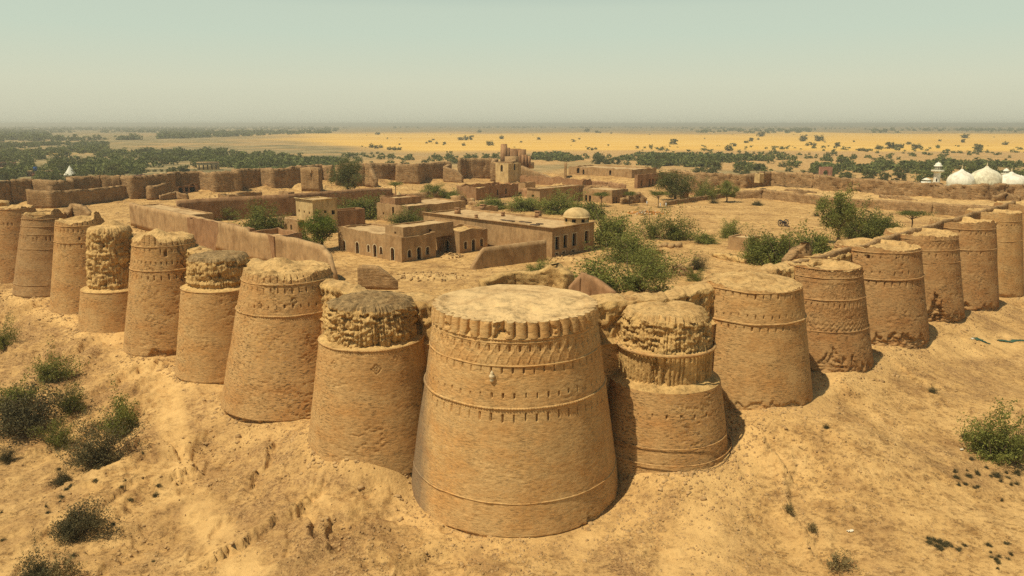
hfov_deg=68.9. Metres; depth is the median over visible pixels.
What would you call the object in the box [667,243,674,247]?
stone block
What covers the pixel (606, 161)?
tree
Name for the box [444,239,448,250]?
door
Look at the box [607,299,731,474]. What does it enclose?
bastion tower
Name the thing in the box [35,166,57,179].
tree
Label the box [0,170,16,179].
tree
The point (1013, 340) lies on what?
plastic sheet
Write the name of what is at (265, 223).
bush
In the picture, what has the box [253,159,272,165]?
tree
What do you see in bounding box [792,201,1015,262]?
rampart parapet
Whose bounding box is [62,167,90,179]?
tree
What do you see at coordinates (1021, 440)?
bush
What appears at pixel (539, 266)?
bush
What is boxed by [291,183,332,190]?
rubble heap
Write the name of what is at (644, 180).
mud house
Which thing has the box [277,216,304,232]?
mud house
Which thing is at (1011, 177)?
mosque dome
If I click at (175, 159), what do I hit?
tree
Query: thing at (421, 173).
wall
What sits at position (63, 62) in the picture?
sky
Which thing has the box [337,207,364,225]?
mud house
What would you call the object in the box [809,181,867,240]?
tree
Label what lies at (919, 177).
tree
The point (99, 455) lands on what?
bush
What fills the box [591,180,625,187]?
ruined wall
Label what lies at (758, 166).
tree
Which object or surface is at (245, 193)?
ruined wall
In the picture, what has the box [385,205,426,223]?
bush
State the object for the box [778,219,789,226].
field cannon
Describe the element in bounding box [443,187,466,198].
bush
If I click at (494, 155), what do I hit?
bush
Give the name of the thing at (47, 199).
long mud wall
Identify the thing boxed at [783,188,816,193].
ruined wall
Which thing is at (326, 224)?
tree
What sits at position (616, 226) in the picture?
bush
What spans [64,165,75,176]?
shrine
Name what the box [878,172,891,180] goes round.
tree
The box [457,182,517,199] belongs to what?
mud house
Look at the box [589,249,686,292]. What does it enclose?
bush
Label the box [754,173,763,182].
roof kiosk
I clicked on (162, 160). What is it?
tree
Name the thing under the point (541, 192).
mud house
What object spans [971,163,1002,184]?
mosque dome
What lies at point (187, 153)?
tree
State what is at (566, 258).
rubble heap
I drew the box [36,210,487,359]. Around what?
curtain wall
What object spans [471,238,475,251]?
door
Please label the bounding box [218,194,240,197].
roofless room
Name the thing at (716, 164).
tree
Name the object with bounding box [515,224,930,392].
curtain wall
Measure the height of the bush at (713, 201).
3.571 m
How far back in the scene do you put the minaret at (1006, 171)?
462.35 m
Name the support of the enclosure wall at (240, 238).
on the ground
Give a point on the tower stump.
(311, 179)
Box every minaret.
[931,162,943,181]
[1001,168,1008,174]
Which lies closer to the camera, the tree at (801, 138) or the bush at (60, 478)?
the bush at (60, 478)
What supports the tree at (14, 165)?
on the ground
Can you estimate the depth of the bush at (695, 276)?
170.26 m
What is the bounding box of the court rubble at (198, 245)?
[38,177,947,297]
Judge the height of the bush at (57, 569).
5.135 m
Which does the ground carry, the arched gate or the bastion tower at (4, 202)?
the arched gate
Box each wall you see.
[0,164,334,203]
[25,185,126,207]
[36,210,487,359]
[129,203,337,279]
[145,182,167,199]
[159,191,188,199]
[176,188,392,220]
[226,191,261,195]
[370,158,516,183]
[407,191,446,198]
[450,195,474,204]
[468,201,536,210]
[470,240,546,269]
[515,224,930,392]
[518,187,532,196]
[568,272,616,295]
[584,185,607,187]
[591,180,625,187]
[663,193,725,205]
[670,169,1023,199]
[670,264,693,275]
[712,253,747,262]
[734,189,992,216]
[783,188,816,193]
[879,194,917,200]
[991,192,1021,201]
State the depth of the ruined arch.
335.78 m
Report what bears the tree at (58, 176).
on the ground
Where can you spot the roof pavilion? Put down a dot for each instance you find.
(926, 179)
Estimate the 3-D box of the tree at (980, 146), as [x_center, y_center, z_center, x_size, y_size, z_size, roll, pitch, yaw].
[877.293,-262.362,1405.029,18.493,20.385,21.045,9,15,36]
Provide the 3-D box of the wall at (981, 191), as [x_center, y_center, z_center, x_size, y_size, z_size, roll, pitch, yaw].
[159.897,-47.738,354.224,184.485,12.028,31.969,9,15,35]
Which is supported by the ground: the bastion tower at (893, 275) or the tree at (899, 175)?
the tree at (899, 175)
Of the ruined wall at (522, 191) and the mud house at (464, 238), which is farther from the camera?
the ruined wall at (522, 191)
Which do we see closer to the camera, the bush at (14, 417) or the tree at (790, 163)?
the bush at (14, 417)
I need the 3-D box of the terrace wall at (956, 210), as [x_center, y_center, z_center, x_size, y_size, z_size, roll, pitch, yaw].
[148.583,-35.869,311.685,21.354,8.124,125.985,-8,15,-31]
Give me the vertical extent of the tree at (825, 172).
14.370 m
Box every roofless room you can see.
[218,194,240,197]
[471,205,497,210]
[516,181,534,188]
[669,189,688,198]
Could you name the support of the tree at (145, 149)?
on the ground
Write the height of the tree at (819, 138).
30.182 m
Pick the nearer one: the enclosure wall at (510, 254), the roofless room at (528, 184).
the enclosure wall at (510, 254)
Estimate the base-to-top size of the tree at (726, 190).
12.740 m
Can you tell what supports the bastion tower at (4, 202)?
attached to the curtain wall at (331, 288)
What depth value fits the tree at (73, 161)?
834.64 m
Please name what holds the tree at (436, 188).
on the ground
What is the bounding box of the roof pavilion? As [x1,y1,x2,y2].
[921,178,930,182]
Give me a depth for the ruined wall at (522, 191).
368.13 m
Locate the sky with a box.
[0,0,1023,124]
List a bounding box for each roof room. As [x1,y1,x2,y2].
[380,195,420,204]
[385,219,452,236]
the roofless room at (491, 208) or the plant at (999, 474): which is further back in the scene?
the roofless room at (491, 208)
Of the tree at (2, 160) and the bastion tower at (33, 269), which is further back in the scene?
the tree at (2, 160)
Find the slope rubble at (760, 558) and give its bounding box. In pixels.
[0,284,1023,575]
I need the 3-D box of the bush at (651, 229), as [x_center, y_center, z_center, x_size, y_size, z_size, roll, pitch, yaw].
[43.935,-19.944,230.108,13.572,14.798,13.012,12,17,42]
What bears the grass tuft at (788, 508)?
on the ground
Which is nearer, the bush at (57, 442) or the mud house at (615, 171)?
the bush at (57, 442)
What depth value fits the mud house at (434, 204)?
274.38 m
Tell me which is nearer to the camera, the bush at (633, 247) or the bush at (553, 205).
the bush at (633, 247)
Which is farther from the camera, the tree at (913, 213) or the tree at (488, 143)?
the tree at (488, 143)
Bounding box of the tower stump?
[300,167,322,191]
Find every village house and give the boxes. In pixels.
[28,170,52,175]
[196,162,219,169]
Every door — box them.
[390,247,394,260]
[416,246,421,258]
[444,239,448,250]
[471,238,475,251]
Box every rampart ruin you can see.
[478,262,573,288]
[781,242,811,261]
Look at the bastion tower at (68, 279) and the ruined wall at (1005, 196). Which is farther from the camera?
the ruined wall at (1005, 196)
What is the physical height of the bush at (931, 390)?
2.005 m
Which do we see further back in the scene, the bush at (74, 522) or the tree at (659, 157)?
the tree at (659, 157)
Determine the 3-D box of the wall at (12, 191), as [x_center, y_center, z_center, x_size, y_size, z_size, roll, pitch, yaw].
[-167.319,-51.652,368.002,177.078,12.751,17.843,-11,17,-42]
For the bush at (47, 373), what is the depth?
144.32 m
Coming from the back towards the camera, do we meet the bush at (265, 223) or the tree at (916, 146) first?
the tree at (916, 146)
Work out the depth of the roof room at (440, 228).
199.93 m
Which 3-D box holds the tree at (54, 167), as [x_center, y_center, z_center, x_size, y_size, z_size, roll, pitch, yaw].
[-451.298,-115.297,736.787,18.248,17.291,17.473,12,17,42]
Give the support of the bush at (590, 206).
on the ground
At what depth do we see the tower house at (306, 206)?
243.48 m
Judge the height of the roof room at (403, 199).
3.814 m
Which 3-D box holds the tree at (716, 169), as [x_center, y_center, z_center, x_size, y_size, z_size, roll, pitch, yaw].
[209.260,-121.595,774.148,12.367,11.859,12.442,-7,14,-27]
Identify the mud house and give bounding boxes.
[134,203,213,230]
[176,184,197,193]
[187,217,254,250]
[251,227,301,257]
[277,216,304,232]
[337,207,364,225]
[338,223,435,262]
[377,198,465,221]
[423,204,595,256]
[436,224,487,253]
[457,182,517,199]
[520,175,590,185]
[527,184,583,203]
[568,165,656,177]
[583,187,627,203]
[634,172,668,187]
[728,234,758,250]
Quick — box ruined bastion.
[335,163,377,187]
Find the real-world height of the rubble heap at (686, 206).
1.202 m
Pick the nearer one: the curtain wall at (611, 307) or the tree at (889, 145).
the curtain wall at (611, 307)
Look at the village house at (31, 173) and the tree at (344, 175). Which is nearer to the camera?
the tree at (344, 175)
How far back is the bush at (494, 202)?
311.74 m
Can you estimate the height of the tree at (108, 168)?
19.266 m
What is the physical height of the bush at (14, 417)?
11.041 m
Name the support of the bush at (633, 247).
on the ground
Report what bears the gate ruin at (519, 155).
on the ground
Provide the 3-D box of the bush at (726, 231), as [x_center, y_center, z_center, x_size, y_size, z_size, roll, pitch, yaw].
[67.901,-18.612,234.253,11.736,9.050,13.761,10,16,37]
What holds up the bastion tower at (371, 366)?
attached to the curtain wall at (331, 288)
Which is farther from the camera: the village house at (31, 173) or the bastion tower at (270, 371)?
the village house at (31, 173)
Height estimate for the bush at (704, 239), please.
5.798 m
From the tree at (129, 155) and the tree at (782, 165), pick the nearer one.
the tree at (782, 165)
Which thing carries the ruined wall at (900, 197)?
on the earth bank
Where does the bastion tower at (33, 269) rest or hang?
attached to the curtain wall at (331, 288)
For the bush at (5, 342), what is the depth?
163.59 m
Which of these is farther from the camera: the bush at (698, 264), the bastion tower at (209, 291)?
the bush at (698, 264)
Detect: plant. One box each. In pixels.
[934,543,942,551]
[991,469,1002,477]
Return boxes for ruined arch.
[620,192,646,203]
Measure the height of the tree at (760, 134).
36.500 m
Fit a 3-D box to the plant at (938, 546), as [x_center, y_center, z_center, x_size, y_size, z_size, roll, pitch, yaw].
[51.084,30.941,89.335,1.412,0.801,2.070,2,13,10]
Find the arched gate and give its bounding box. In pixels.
[819,167,832,175]
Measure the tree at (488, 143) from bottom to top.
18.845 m
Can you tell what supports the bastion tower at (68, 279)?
attached to the curtain wall at (331, 288)
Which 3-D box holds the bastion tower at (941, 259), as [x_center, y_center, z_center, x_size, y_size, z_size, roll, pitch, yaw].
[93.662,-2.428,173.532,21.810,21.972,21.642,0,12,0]
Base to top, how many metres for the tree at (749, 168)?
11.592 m
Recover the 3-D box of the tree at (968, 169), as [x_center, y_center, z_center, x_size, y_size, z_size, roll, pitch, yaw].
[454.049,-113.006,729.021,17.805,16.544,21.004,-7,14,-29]
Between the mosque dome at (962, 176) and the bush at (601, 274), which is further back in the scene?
the mosque dome at (962, 176)
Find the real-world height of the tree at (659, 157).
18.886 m
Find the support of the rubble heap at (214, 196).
on the ground
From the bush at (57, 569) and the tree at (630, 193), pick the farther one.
the tree at (630, 193)
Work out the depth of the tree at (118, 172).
660.58 m
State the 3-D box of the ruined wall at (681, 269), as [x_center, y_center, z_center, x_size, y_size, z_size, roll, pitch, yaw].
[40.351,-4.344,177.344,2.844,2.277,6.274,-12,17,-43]
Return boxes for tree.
[0,158,7,166]
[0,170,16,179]
[9,163,24,172]
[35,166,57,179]
[46,162,64,173]
[46,172,63,179]
[49,157,69,169]
[50,152,63,158]
[58,148,71,155]
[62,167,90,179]
[69,157,83,164]
[76,169,86,175]
[92,170,110,175]
[105,162,120,174]
[108,169,127,175]
[123,152,134,158]
[140,145,149,151]
[149,153,160,162]
[158,157,170,163]
[166,156,180,164]
[175,149,191,156]
[177,164,190,171]
[191,158,199,167]
[212,148,225,155]
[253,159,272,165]
[295,208,337,244]
[315,155,324,162]
[326,154,366,189]
[388,181,402,193]
[418,183,447,197]
[486,141,493,145]
[590,190,610,205]
[591,154,601,163]
[601,157,611,163]
[612,157,623,164]
[623,191,635,204]
[649,190,673,207]
[651,161,662,168]
[652,168,700,199]
[653,152,666,159]
[669,139,677,144]
[691,166,706,172]
[700,165,713,172]
[708,161,723,169]
[710,166,718,172]
[716,180,740,201]
[724,144,733,150]
[741,166,753,172]
[753,163,764,170]
[756,130,765,135]
[756,166,772,172]
[777,161,787,166]
[783,156,798,167]
[785,167,792,171]
[799,135,807,140]
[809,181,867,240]
[814,134,823,140]
[823,170,835,176]
[839,171,853,177]
[861,170,877,178]
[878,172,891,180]
[884,142,895,148]
[891,171,907,180]
[893,210,942,226]
[901,168,910,172]
[910,170,932,182]
[911,143,921,148]
[964,164,983,171]
[972,143,983,150]
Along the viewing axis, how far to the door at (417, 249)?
196.37 m
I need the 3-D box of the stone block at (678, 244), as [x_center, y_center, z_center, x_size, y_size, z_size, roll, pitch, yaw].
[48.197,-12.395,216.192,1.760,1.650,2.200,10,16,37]
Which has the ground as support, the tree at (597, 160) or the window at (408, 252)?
the tree at (597, 160)
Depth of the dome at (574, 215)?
208.48 m
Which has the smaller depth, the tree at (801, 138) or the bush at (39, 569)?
the bush at (39, 569)
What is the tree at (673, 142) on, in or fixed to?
on the ground
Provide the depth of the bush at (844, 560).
86.11 m
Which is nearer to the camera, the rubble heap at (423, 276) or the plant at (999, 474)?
the plant at (999, 474)
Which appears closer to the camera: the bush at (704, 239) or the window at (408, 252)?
the window at (408, 252)
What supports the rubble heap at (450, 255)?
on the ground
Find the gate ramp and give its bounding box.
[521,166,551,177]
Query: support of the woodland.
on the ground
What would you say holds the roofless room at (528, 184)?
on the ground
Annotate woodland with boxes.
[0,125,1023,180]
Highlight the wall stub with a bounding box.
[357,265,397,289]
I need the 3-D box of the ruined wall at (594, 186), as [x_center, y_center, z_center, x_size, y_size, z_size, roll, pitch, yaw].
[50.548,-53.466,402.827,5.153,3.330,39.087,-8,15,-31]
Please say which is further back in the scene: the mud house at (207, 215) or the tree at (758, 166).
the tree at (758, 166)
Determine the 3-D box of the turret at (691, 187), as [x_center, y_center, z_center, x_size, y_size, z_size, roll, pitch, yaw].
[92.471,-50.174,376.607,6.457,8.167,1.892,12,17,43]
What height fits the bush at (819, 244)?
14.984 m
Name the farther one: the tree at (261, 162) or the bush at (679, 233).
the tree at (261, 162)
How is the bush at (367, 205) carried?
on the ground
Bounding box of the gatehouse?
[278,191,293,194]
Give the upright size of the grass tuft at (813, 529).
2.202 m
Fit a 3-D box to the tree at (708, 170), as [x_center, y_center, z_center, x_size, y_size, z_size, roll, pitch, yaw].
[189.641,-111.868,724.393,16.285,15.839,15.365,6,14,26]
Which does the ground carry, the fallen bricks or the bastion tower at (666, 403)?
the fallen bricks
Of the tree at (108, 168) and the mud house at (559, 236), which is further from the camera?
the tree at (108, 168)
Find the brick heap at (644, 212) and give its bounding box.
[626,210,667,214]
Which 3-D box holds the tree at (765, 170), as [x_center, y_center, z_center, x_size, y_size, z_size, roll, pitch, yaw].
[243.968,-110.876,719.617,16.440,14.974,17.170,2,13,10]
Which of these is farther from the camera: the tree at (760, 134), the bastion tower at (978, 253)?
the tree at (760, 134)
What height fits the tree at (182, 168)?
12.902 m
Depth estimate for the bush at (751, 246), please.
190.64 m
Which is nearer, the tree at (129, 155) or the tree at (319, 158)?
the tree at (319, 158)
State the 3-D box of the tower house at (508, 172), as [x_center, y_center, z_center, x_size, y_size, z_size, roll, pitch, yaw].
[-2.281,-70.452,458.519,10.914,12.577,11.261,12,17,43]
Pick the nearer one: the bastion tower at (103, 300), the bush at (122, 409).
the bush at (122, 409)
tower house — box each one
[294,196,337,234]
[495,163,520,182]
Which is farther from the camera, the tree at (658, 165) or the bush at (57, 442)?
the tree at (658, 165)
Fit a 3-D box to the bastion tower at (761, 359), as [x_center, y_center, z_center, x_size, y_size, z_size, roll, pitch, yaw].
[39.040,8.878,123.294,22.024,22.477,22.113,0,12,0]
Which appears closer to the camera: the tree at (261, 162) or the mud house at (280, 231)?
the mud house at (280, 231)
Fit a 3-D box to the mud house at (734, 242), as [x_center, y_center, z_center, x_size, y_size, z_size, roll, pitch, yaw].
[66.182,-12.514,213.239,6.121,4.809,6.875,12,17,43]
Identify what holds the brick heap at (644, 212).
on the ground
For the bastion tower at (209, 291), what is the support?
attached to the curtain wall at (331, 288)
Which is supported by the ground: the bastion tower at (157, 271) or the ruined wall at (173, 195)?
the ruined wall at (173, 195)
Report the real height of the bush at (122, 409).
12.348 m
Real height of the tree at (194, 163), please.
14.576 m
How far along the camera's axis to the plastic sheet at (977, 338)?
161.10 m
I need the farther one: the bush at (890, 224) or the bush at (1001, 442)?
the bush at (890, 224)
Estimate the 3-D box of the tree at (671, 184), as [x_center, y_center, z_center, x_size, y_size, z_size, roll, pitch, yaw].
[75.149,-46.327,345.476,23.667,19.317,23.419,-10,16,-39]
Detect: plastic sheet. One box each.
[972,337,990,343]
[998,339,1023,342]
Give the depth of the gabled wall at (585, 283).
117.33 m
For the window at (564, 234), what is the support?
in the mud house at (559, 236)
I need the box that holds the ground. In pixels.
[0,125,1023,575]
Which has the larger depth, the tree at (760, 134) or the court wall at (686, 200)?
the tree at (760, 134)
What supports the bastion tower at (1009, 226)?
attached to the curtain wall at (611, 307)
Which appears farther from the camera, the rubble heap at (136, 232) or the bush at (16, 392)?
the rubble heap at (136, 232)
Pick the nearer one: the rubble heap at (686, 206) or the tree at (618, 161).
the rubble heap at (686, 206)
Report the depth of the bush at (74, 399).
129.45 m
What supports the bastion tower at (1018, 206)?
attached to the curtain wall at (611, 307)
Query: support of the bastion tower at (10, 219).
attached to the curtain wall at (331, 288)
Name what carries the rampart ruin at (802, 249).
on the curtain wall at (611, 307)
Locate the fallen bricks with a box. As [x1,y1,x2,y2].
[0,283,1023,564]
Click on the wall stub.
(374, 277)
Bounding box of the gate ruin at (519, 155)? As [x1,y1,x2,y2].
[500,144,533,168]
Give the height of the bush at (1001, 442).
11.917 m
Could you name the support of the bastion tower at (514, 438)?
on the ground
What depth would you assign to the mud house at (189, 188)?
371.78 m
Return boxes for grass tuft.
[782,499,797,515]
[804,520,817,532]
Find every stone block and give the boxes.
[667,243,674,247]
[675,242,682,247]
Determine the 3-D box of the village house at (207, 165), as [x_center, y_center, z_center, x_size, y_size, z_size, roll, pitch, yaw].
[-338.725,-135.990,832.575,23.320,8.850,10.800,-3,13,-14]
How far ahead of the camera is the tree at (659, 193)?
317.27 m
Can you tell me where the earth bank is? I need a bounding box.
[715,186,1023,205]
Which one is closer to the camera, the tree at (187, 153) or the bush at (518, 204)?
the bush at (518, 204)
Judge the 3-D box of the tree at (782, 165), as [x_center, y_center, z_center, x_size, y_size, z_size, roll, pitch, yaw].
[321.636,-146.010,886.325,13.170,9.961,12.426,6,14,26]
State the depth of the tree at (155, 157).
968.52 m
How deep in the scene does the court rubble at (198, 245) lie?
290.17 m
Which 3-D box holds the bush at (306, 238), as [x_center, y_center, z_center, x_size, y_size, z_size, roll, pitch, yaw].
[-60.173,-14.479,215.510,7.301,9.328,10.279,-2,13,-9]
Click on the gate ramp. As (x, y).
(526, 171)
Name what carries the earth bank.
on the ground
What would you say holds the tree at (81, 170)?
on the ground
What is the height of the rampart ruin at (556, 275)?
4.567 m
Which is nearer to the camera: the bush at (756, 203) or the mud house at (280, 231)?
the mud house at (280, 231)
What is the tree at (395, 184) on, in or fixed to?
on the ground
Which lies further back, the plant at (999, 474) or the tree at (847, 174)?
the tree at (847, 174)
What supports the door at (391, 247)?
in the mud house at (372, 240)
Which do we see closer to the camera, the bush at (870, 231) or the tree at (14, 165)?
the bush at (870, 231)
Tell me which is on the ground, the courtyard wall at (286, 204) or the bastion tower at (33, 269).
the courtyard wall at (286, 204)
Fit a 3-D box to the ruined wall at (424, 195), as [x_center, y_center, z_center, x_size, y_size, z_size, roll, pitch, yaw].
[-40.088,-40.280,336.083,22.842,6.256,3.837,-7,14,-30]
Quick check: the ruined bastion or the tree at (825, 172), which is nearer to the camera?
the ruined bastion
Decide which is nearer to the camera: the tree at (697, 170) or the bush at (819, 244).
the bush at (819, 244)
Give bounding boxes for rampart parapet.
[65,203,91,217]
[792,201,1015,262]
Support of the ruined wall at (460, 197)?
on the ground
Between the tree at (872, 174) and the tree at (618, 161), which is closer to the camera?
the tree at (872, 174)
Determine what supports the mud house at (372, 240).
on the ground
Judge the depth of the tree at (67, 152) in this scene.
1178.12 m
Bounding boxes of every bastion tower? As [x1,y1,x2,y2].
[0,200,9,205]
[0,204,35,283]
[12,209,66,297]
[49,211,104,313]
[78,219,132,332]
[123,228,195,356]
[175,250,249,383]
[221,257,333,422]
[308,290,426,474]
[412,284,617,537]
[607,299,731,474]
[703,271,812,409]
[787,257,873,372]
[834,237,928,349]
[883,227,964,322]
[928,216,998,310]
[964,208,1023,297]
[993,201,1023,266]
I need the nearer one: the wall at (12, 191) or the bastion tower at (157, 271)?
the bastion tower at (157, 271)
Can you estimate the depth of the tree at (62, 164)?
795.07 m
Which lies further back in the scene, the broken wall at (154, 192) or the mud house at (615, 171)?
the mud house at (615, 171)
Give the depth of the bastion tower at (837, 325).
130.13 m
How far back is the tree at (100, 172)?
629.95 m
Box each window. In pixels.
[407,249,411,257]
[555,236,559,248]
[563,234,567,247]
[572,232,576,245]
[584,230,588,243]
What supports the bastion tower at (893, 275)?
attached to the curtain wall at (611, 307)
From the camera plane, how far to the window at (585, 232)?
209.90 m
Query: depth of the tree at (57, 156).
1009.61 m
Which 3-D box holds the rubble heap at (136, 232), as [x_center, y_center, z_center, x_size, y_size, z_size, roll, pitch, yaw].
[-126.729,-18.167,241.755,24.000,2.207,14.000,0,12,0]
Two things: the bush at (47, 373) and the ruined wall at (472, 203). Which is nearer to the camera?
the bush at (47, 373)
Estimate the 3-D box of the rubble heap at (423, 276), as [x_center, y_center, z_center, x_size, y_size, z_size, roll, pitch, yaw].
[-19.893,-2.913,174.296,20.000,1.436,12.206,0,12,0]
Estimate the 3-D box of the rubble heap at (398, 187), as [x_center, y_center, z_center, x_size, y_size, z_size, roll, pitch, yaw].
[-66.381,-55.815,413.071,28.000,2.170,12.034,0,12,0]
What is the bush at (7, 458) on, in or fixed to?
on the ground
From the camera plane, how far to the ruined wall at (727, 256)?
194.75 m
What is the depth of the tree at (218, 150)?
1090.03 m
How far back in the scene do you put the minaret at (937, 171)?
431.50 m
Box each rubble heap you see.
[132,230,146,234]
[207,192,233,197]
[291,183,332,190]
[374,186,413,188]
[391,271,467,281]
[438,252,463,258]
[547,255,584,261]
[671,205,705,207]
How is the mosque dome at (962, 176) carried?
on the mosque hall
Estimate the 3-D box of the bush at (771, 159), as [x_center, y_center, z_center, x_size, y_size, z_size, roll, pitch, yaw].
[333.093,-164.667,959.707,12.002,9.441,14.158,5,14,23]
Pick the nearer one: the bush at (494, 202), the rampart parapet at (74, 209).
the rampart parapet at (74, 209)
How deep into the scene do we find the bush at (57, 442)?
117.27 m
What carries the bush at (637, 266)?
on the ground
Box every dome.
[563,207,590,224]
[946,166,974,185]
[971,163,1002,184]
[1002,166,1023,184]
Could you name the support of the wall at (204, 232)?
on the ground
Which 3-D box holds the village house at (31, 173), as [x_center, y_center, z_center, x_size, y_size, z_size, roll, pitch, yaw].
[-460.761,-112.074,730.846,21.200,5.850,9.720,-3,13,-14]
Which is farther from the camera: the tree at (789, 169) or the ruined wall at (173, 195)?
the tree at (789, 169)
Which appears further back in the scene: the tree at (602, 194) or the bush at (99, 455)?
the tree at (602, 194)
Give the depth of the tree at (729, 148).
1401.70 m
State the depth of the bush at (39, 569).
82.46 m
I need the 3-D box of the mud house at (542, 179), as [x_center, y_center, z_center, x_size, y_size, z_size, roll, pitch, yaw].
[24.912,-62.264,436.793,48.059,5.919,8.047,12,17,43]
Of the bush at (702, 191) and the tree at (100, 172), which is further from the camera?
the tree at (100, 172)
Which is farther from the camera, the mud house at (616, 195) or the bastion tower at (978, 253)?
the mud house at (616, 195)
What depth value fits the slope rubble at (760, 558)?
99.15 m
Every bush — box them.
[0,310,21,352]
[0,367,94,446]
[0,372,46,413]
[0,443,23,463]
[12,526,69,575]
[23,411,83,448]
[24,336,88,382]
[40,374,89,415]
[46,461,72,487]
[46,494,134,545]
[47,407,153,473]
[48,546,87,575]
[82,373,141,437]
[215,207,240,220]
[229,198,295,229]
[299,229,314,241]
[337,192,385,219]
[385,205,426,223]
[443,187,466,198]
[475,193,506,209]
[492,152,499,157]
[501,191,548,212]
[522,256,553,270]
[530,187,589,214]
[567,241,626,291]
[568,195,617,219]
[589,207,647,246]
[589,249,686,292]
[593,223,662,265]
[617,247,698,277]
[634,202,675,239]
[660,198,705,240]
[681,264,706,281]
[687,229,725,243]
[687,250,713,270]
[689,177,718,198]
[706,198,720,203]
[715,215,747,237]
[731,225,817,266]
[733,225,769,263]
[752,200,766,205]
[767,156,775,163]
[786,218,834,254]
[824,547,863,575]
[829,195,895,238]
[859,203,905,236]
[928,384,939,393]
[953,395,1023,466]
[1010,428,1023,463]
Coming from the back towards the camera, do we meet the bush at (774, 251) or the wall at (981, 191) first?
the wall at (981, 191)

